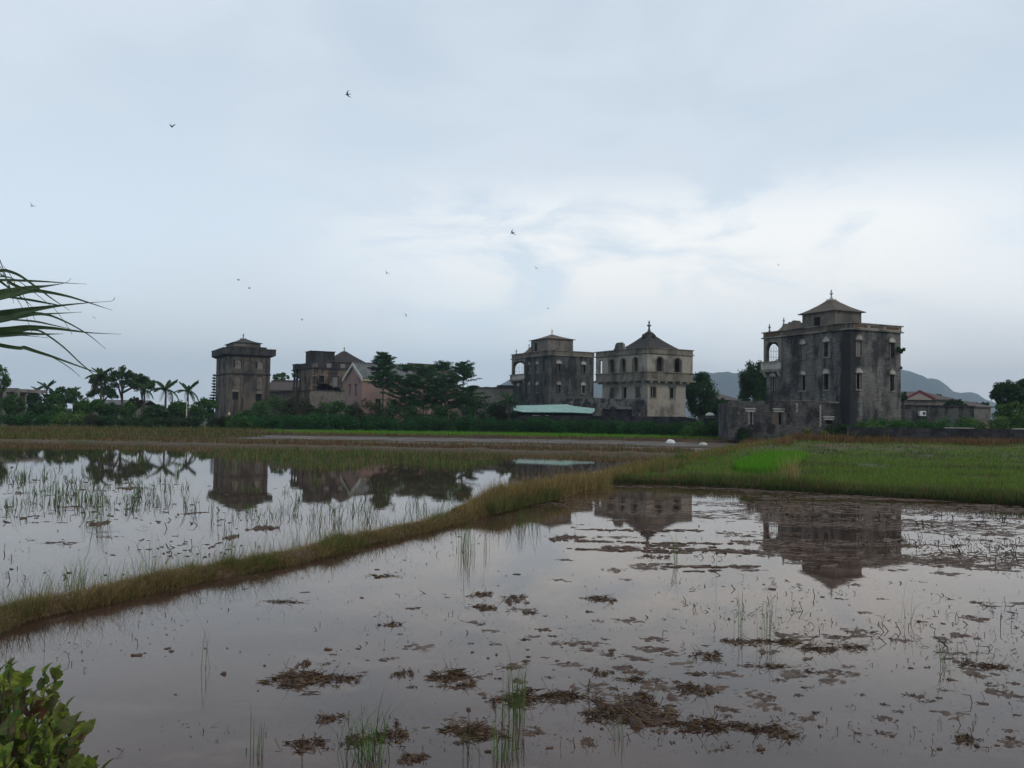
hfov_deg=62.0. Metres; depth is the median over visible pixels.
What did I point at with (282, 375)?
flat topped tree
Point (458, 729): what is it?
mud heap
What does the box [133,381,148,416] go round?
spreading tree
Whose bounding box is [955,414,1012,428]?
thicket
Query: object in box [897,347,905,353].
wall plant
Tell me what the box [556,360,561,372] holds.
window
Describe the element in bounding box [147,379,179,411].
royal palm
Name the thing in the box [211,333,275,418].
watchtower
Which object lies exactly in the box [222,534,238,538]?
mud heap
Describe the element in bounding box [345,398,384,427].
shrub
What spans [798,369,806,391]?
window
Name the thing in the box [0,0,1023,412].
sky
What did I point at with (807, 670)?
mud heap
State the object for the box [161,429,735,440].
dry grass
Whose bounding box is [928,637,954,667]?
grass tuft
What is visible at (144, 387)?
royal palm
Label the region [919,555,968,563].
mud heap
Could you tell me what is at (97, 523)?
mud heap
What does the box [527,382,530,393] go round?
window
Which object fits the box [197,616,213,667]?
grass tuft
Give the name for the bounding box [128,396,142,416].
leafy tree
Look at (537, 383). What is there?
window
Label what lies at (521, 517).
grass tuft
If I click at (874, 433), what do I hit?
thicket
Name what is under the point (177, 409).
orchard tree
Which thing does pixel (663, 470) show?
grass tuft
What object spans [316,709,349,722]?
mud heap
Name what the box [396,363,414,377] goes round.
layered tree
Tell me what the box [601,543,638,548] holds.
mud heap
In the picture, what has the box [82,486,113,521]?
grass tuft
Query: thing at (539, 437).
paddy bank
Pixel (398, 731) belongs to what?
mud heap
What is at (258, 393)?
window
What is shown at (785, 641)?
mud heap
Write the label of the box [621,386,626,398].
window
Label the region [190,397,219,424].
orchard tree
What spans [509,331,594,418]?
brick villa
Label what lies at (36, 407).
orchard tree
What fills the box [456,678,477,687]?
mud heap
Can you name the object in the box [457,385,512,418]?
tan building
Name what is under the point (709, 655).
mud heap
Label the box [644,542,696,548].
mud heap
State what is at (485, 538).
grass tuft
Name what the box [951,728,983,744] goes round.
mud heap
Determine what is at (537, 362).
window
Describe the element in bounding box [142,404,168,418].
orchard tree
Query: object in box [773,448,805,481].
grass tuft
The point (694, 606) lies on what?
straw debris
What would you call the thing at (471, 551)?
grass tuft
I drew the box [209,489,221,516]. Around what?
grass tuft
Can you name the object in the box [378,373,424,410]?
layered tree
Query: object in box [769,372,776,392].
window
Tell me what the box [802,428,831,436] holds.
thicket
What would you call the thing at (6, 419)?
bush
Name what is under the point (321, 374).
old villa
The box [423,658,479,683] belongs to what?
mud heap
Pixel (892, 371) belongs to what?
window
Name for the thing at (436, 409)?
shrub
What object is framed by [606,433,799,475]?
tall dry grass
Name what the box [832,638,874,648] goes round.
mud heap
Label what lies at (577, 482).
tall dry grass
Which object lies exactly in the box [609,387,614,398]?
window
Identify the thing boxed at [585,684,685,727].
mud heap
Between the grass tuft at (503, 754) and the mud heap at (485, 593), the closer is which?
the grass tuft at (503, 754)
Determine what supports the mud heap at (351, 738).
on the ground at (617, 442)
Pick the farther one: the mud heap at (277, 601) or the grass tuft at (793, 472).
the grass tuft at (793, 472)
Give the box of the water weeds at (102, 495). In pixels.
[4,462,172,508]
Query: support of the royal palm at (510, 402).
on the ground at (617, 442)
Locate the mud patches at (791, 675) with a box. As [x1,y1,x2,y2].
[406,628,877,744]
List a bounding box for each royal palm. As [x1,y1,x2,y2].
[35,380,55,405]
[84,367,113,398]
[133,380,153,412]
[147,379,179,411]
[173,380,198,414]
[497,390,521,420]
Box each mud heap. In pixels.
[84,519,109,525]
[117,484,146,488]
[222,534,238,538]
[236,525,278,529]
[256,593,307,603]
[256,657,344,694]
[275,734,332,752]
[295,658,310,667]
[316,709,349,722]
[326,670,359,683]
[340,729,374,746]
[366,573,402,577]
[372,717,410,743]
[376,621,405,627]
[385,751,430,763]
[389,667,419,677]
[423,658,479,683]
[437,711,511,741]
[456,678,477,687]
[466,590,492,597]
[466,601,498,610]
[484,684,557,708]
[502,593,528,603]
[523,609,538,614]
[541,678,602,703]
[549,531,602,539]
[577,703,637,724]
[580,594,617,602]
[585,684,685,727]
[592,669,613,675]
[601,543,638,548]
[612,671,644,682]
[634,551,670,558]
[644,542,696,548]
[663,700,748,733]
[676,680,718,694]
[691,644,722,660]
[719,720,756,732]
[720,637,750,644]
[725,654,810,668]
[741,634,819,645]
[750,720,787,736]
[770,728,805,742]
[793,635,847,652]
[793,669,831,673]
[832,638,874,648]
[886,556,925,560]
[895,542,921,547]
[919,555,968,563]
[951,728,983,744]
[956,651,1011,668]
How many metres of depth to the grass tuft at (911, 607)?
9.33 m
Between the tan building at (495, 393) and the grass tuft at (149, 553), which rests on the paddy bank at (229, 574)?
the grass tuft at (149, 553)
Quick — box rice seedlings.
[260,429,718,438]
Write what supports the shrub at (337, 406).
on the ground at (617, 442)
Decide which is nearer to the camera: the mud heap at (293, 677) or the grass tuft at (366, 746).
the grass tuft at (366, 746)
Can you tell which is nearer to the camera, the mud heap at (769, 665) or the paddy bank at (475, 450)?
the mud heap at (769, 665)
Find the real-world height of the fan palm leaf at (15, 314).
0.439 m
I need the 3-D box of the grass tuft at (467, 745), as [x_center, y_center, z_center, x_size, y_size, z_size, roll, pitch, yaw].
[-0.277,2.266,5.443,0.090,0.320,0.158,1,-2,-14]
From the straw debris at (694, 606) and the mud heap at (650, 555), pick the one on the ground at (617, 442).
the mud heap at (650, 555)
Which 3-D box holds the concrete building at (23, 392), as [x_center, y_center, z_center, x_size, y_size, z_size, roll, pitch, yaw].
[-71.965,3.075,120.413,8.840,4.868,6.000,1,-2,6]
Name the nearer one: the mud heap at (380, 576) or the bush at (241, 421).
the mud heap at (380, 576)
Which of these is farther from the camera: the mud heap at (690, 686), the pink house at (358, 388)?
the pink house at (358, 388)
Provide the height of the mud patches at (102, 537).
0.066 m
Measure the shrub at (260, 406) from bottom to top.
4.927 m
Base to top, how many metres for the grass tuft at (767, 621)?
0.581 m
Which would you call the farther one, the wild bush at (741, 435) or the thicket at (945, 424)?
the thicket at (945, 424)
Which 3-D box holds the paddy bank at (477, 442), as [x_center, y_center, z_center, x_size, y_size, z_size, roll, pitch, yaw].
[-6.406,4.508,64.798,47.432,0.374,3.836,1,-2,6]
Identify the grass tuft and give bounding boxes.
[0,576,51,617]
[18,471,76,496]
[41,547,120,591]
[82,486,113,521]
[116,524,170,569]
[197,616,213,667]
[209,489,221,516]
[211,524,248,559]
[250,699,264,755]
[326,690,406,767]
[455,502,469,551]
[462,724,473,760]
[466,521,475,553]
[477,704,524,765]
[484,507,489,550]
[500,630,532,721]
[506,497,540,527]
[590,474,616,491]
[611,713,625,738]
[652,443,677,473]
[668,445,689,459]
[669,530,678,562]
[738,591,744,630]
[750,592,778,638]
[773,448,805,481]
[901,576,921,622]
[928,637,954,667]
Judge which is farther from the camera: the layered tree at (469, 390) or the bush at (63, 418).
the layered tree at (469, 390)
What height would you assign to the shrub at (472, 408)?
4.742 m
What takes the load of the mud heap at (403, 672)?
on the ground at (617, 442)
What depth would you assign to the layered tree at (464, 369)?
118.69 m
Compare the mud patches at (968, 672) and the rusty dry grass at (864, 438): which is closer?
the mud patches at (968, 672)
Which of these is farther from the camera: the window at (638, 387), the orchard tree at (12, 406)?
the window at (638, 387)
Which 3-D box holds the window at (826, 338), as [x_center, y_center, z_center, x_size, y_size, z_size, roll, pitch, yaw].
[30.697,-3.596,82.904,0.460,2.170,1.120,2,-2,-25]
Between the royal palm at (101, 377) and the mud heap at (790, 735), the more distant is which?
the royal palm at (101, 377)
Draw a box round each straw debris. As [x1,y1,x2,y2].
[2,467,385,584]
[56,489,1023,753]
[324,572,1023,748]
[410,629,878,743]
[570,518,1017,572]
[671,538,1023,667]
[757,494,1023,560]
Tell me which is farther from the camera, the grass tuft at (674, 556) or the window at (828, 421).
the window at (828, 421)
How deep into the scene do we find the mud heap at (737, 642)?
8.43 m
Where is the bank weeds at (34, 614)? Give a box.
[0,506,502,634]
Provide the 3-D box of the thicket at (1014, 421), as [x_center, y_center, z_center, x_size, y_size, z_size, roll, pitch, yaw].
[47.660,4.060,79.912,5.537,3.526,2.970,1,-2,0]
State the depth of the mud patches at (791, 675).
7.35 m
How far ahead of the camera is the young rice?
37.13 m
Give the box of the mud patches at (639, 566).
[558,519,1023,572]
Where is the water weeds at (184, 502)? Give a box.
[0,449,461,527]
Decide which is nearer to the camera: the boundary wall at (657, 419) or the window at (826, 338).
the window at (826, 338)
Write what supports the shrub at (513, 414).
on the ground at (617, 442)
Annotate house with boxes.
[269,378,298,417]
[342,362,457,422]
[698,394,739,419]
[901,390,958,404]
[956,401,993,428]
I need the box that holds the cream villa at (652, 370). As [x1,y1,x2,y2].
[593,321,695,416]
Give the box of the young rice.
[629,438,1023,493]
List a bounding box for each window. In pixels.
[232,389,238,399]
[233,359,241,368]
[233,375,240,387]
[255,391,261,401]
[256,360,263,368]
[256,376,263,388]
[319,375,324,382]
[332,375,338,385]
[516,383,519,393]
[527,361,530,373]
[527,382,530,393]
[535,360,539,372]
[535,381,538,392]
[555,381,561,392]
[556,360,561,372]
[580,361,586,373]
[580,382,586,393]
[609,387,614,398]
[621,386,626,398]
[634,386,640,398]
[649,386,657,398]
[668,386,676,398]
[745,408,755,424]
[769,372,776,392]
[772,408,785,424]
[798,338,806,359]
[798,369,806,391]
[821,336,830,357]
[821,368,830,390]
[823,416,834,423]
[855,334,863,356]
[855,367,863,390]
[887,336,896,358]
[888,368,896,391]
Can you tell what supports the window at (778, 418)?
in the ruined outbuilding
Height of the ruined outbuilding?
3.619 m
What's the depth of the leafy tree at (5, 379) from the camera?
108.31 m
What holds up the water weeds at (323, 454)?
on the water
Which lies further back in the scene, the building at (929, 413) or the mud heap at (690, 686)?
the building at (929, 413)
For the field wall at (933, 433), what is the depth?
70.82 m
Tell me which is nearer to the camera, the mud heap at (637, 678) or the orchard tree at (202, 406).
the mud heap at (637, 678)
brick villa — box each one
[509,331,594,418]
[759,290,903,426]
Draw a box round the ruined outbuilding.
[718,400,840,439]
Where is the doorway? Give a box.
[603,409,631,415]
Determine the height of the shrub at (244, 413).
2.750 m
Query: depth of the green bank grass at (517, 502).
20.57 m
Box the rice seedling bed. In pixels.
[733,448,806,474]
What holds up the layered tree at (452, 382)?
on the ground at (617, 442)
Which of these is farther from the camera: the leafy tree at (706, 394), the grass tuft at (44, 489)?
the leafy tree at (706, 394)
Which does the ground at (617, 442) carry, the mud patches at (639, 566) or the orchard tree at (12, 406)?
the orchard tree at (12, 406)
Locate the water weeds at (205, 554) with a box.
[1,489,469,602]
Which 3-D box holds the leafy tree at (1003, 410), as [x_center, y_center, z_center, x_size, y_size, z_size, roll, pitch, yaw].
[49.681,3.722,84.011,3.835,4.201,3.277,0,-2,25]
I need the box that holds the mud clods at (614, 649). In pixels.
[124,519,1019,752]
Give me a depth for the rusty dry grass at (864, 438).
67.89 m
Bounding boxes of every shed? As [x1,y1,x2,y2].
[93,400,156,419]
[513,404,594,420]
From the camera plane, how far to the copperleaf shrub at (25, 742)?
2.46 m
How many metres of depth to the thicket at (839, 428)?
71.99 m
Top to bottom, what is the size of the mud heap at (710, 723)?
0.234 m
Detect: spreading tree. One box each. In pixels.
[85,385,118,401]
[88,365,155,419]
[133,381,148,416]
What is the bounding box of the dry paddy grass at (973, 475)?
[671,441,1022,494]
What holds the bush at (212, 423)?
on the ground at (617, 442)
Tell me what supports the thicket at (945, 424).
on the ground at (617, 442)
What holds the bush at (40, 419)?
on the ground at (617, 442)
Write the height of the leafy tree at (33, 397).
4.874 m
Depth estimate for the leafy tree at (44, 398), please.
149.27 m
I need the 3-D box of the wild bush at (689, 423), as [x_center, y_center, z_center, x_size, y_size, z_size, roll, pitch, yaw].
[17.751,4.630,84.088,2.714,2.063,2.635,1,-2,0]
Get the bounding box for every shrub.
[0,657,113,767]
[234,408,266,417]
[250,394,297,417]
[278,396,323,419]
[312,399,355,415]
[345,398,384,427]
[374,401,422,429]
[410,404,460,430]
[458,396,500,430]
[483,403,510,430]
[510,411,522,420]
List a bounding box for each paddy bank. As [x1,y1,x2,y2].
[0,439,715,457]
[0,485,599,631]
[125,436,720,447]
[166,431,753,442]
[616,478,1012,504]
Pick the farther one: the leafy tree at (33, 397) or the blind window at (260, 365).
the blind window at (260, 365)
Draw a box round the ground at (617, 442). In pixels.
[0,415,1023,491]
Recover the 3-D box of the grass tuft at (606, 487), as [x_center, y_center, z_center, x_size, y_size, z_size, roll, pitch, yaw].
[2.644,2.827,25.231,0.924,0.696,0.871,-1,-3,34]
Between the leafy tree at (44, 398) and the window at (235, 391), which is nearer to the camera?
the leafy tree at (44, 398)
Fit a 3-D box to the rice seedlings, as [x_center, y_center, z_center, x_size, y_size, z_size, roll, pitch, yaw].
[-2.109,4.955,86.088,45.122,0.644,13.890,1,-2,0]
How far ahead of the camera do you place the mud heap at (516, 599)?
10.25 m
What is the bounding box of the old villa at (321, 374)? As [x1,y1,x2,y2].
[292,347,363,417]
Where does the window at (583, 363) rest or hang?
in the brick villa at (555, 367)
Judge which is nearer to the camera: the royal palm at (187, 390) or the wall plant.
the wall plant
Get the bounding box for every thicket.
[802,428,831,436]
[818,422,852,437]
[824,419,883,435]
[849,417,909,427]
[849,431,880,438]
[899,419,948,427]
[936,417,976,428]
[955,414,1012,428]
[986,409,1023,428]
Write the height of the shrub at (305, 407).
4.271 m
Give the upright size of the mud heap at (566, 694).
0.236 m
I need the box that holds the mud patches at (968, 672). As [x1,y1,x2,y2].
[319,567,1023,751]
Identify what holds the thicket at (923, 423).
on the ground at (617, 442)
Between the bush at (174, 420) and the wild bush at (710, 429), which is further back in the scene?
the bush at (174, 420)
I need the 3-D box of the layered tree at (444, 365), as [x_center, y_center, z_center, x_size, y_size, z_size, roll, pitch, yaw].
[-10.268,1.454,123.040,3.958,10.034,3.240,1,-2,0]
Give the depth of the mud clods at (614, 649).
7.67 m
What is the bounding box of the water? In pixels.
[0,443,1023,767]
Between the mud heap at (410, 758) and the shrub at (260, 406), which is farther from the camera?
the shrub at (260, 406)
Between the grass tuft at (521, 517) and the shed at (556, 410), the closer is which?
the grass tuft at (521, 517)
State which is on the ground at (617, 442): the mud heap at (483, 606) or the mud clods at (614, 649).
the mud heap at (483, 606)
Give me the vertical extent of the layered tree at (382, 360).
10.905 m
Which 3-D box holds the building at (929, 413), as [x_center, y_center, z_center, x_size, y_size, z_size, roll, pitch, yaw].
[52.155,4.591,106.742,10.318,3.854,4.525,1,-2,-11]
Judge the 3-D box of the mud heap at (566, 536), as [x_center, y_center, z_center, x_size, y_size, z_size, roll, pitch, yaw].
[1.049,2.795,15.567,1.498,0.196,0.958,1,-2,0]
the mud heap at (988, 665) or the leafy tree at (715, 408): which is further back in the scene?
the leafy tree at (715, 408)
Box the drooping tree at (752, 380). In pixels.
[737,360,765,401]
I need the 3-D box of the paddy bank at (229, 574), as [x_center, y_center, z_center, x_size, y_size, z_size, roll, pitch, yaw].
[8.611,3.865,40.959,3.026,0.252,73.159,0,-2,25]
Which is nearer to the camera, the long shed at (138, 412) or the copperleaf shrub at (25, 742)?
the copperleaf shrub at (25, 742)
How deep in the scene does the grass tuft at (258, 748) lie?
5.49 m
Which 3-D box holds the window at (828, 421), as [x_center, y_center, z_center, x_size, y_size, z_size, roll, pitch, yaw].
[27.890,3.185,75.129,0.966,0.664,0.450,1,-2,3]
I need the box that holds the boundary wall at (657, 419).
[518,415,716,434]
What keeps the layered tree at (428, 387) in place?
on the ground at (617, 442)
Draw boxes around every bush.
[0,412,26,425]
[9,410,59,425]
[47,410,88,426]
[71,413,106,426]
[94,414,135,427]
[131,413,172,427]
[154,415,194,427]
[178,416,223,428]
[206,416,235,428]
[223,415,252,428]
[679,421,704,436]
[681,419,717,437]
[736,427,747,441]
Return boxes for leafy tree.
[0,364,11,392]
[26,393,40,412]
[39,394,46,404]
[46,386,82,403]
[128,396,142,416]
[685,371,720,421]
[710,398,730,418]
[901,392,907,420]
[943,399,967,405]
[989,380,1023,411]
[993,401,1023,423]
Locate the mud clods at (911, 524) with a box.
[753,495,1023,565]
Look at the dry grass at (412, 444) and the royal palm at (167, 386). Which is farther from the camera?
the royal palm at (167, 386)
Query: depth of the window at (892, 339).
82.56 m
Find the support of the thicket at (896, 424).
on the ground at (617, 442)
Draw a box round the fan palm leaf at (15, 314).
[0,261,114,377]
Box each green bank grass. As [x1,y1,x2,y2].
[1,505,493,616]
[484,483,566,513]
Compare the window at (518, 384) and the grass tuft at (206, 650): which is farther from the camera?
the window at (518, 384)
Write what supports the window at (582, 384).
in the brick villa at (555, 367)
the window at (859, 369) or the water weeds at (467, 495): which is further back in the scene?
the window at (859, 369)
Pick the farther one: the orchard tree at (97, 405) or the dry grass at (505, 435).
the orchard tree at (97, 405)
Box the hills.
[486,359,1021,422]
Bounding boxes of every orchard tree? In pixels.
[0,393,26,415]
[26,401,46,417]
[44,394,67,423]
[72,397,94,414]
[90,399,105,414]
[98,401,119,422]
[119,401,136,418]
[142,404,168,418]
[166,400,189,419]
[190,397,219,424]
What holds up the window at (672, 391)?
in the cream villa at (652, 370)
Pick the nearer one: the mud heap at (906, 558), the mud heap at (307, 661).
the mud heap at (307, 661)
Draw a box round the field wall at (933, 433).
[846,427,1023,440]
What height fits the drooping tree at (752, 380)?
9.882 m
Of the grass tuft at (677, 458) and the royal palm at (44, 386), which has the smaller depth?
the grass tuft at (677, 458)
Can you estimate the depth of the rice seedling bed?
37.40 m
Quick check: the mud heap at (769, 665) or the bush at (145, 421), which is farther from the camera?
the bush at (145, 421)
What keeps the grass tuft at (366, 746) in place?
on the water
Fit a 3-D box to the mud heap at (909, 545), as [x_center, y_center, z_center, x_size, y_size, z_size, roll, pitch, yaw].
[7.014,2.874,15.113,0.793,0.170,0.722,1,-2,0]
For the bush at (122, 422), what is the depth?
99.29 m
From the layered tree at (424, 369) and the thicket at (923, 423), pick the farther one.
the layered tree at (424, 369)
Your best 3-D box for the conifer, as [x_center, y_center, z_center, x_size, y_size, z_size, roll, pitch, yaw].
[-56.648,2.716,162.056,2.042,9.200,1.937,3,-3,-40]
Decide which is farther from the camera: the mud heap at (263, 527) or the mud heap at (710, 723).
the mud heap at (263, 527)
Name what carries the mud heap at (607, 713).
on the ground at (617, 442)
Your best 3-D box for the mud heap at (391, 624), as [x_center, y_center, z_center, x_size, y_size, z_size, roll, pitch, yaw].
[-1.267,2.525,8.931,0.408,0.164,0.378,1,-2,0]
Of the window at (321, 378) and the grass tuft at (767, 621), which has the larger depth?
the window at (321, 378)
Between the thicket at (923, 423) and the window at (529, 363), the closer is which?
the thicket at (923, 423)
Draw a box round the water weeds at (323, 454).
[1,442,511,469]
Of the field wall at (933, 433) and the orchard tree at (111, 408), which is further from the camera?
the orchard tree at (111, 408)
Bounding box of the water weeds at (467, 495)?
[218,487,473,545]
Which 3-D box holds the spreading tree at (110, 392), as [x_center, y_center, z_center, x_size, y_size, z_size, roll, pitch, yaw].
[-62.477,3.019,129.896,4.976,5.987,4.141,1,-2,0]
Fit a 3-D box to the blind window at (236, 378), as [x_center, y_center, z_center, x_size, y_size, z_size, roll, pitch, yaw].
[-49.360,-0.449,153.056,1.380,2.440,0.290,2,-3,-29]
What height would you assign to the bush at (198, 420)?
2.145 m
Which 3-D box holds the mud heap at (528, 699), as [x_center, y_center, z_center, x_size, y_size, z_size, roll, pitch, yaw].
[0.069,2.425,6.624,0.759,0.223,0.694,1,-2,0]
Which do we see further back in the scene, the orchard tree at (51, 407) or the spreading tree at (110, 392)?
the spreading tree at (110, 392)
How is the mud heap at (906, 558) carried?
on the ground at (617, 442)
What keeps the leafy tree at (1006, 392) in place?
on the ground at (617, 442)
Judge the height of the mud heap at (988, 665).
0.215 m
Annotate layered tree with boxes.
[367,351,400,407]
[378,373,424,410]
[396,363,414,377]
[400,371,450,414]
[409,363,443,415]
[421,372,466,409]
[433,360,453,419]
[444,360,480,413]
[448,385,490,410]
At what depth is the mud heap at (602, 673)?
7.32 m
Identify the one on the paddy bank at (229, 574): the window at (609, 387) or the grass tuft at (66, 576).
the grass tuft at (66, 576)
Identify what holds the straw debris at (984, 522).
on the water
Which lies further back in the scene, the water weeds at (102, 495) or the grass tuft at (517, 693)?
the water weeds at (102, 495)
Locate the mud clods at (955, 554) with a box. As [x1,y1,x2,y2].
[534,485,1023,571]
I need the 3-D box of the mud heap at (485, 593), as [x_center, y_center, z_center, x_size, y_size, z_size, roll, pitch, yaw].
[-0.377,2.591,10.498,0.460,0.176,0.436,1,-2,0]
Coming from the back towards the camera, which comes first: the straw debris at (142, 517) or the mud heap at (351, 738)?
the straw debris at (142, 517)
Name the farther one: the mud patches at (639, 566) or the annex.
the annex
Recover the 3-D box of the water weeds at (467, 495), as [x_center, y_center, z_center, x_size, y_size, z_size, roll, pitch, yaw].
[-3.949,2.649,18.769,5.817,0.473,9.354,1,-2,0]
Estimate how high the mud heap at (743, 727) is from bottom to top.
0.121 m
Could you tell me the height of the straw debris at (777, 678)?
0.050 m
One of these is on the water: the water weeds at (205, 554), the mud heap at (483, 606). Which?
the water weeds at (205, 554)
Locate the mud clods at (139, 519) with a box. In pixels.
[0,479,276,575]
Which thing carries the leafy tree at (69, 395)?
on the ground at (617, 442)
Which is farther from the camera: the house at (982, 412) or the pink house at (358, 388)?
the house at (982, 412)
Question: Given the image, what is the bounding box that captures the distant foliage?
[26,407,214,419]
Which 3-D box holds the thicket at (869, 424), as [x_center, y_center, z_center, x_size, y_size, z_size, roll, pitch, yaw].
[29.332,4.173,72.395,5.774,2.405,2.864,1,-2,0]
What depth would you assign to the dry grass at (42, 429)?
78.55 m
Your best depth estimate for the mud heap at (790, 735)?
5.92 m
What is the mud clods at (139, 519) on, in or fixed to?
in the water
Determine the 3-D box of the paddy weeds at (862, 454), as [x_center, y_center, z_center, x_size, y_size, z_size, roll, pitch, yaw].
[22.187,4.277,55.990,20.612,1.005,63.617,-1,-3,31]
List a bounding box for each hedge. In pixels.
[237,412,343,429]
[336,413,688,435]
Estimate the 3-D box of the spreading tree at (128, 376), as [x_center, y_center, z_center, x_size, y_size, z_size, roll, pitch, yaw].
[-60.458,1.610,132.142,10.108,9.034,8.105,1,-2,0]
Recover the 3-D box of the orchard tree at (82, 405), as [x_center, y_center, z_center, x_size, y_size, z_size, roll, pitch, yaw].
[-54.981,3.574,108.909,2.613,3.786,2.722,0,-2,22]
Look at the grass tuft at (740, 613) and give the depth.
8.90 m
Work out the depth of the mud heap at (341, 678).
7.06 m
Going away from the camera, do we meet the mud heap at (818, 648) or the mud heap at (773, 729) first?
the mud heap at (773, 729)
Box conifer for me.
[209,374,215,418]
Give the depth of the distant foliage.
171.30 m
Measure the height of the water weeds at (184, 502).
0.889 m
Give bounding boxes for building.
[0,388,46,419]
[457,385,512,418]
[901,405,975,427]
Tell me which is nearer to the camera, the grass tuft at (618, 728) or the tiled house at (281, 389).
the grass tuft at (618, 728)
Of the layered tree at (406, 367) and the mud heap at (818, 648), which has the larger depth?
the layered tree at (406, 367)
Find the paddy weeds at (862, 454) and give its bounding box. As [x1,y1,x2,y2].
[668,439,1023,494]
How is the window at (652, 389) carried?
in the cream villa at (652, 370)
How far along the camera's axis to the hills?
2725.99 m
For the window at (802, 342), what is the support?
in the brick villa at (831, 349)
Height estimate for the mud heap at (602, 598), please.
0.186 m
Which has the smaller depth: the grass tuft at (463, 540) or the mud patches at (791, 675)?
the mud patches at (791, 675)
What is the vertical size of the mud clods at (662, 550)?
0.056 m
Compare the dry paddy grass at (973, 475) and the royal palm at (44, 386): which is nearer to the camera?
the dry paddy grass at (973, 475)
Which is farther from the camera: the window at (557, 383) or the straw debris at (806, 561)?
the window at (557, 383)
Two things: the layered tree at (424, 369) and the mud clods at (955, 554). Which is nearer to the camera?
the mud clods at (955, 554)
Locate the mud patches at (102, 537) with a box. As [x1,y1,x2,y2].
[6,492,208,545]
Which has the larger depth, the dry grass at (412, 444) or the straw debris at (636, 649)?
the dry grass at (412, 444)
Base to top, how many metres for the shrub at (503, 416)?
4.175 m
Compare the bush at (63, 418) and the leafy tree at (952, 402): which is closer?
the bush at (63, 418)
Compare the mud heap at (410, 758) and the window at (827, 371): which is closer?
the mud heap at (410, 758)
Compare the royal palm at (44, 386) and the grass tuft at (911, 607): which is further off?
the royal palm at (44, 386)
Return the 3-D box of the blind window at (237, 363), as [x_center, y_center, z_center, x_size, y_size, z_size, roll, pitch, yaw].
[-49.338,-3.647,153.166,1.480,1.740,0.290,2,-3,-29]
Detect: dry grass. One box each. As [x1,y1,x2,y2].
[0,424,276,438]
[0,432,694,460]
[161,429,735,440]
[446,462,629,516]
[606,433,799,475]
[742,429,1023,445]
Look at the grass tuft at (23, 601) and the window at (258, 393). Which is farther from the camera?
the window at (258, 393)
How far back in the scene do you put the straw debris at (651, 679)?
7.26 m
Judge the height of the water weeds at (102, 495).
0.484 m
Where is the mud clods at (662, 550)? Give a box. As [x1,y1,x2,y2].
[553,528,761,571]
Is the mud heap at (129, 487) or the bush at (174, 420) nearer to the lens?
the mud heap at (129, 487)
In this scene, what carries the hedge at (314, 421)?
on the ground at (617, 442)
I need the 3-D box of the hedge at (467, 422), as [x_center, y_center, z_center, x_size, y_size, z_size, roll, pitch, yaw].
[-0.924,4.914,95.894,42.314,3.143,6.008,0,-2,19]
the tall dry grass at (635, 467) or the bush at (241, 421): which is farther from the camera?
the bush at (241, 421)
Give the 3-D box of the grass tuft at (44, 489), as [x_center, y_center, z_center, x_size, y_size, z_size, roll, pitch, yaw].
[-12.055,2.495,22.044,1.515,0.806,1.232,2,-3,-35]
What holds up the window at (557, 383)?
in the brick villa at (555, 367)
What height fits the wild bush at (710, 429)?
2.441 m
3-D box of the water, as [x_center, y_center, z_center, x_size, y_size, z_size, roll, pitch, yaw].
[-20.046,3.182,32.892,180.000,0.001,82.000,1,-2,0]
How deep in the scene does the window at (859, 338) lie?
80.73 m
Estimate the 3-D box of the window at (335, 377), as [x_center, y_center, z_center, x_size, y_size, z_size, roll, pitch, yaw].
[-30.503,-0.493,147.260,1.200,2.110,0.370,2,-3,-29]
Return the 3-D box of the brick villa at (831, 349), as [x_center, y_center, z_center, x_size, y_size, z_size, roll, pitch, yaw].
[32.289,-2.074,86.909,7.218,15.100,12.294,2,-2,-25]
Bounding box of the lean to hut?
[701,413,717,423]
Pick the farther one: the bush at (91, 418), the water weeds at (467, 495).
the bush at (91, 418)
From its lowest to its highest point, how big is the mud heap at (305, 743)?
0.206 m
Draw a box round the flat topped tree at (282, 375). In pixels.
[272,372,289,379]
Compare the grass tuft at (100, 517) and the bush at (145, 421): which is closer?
the grass tuft at (100, 517)

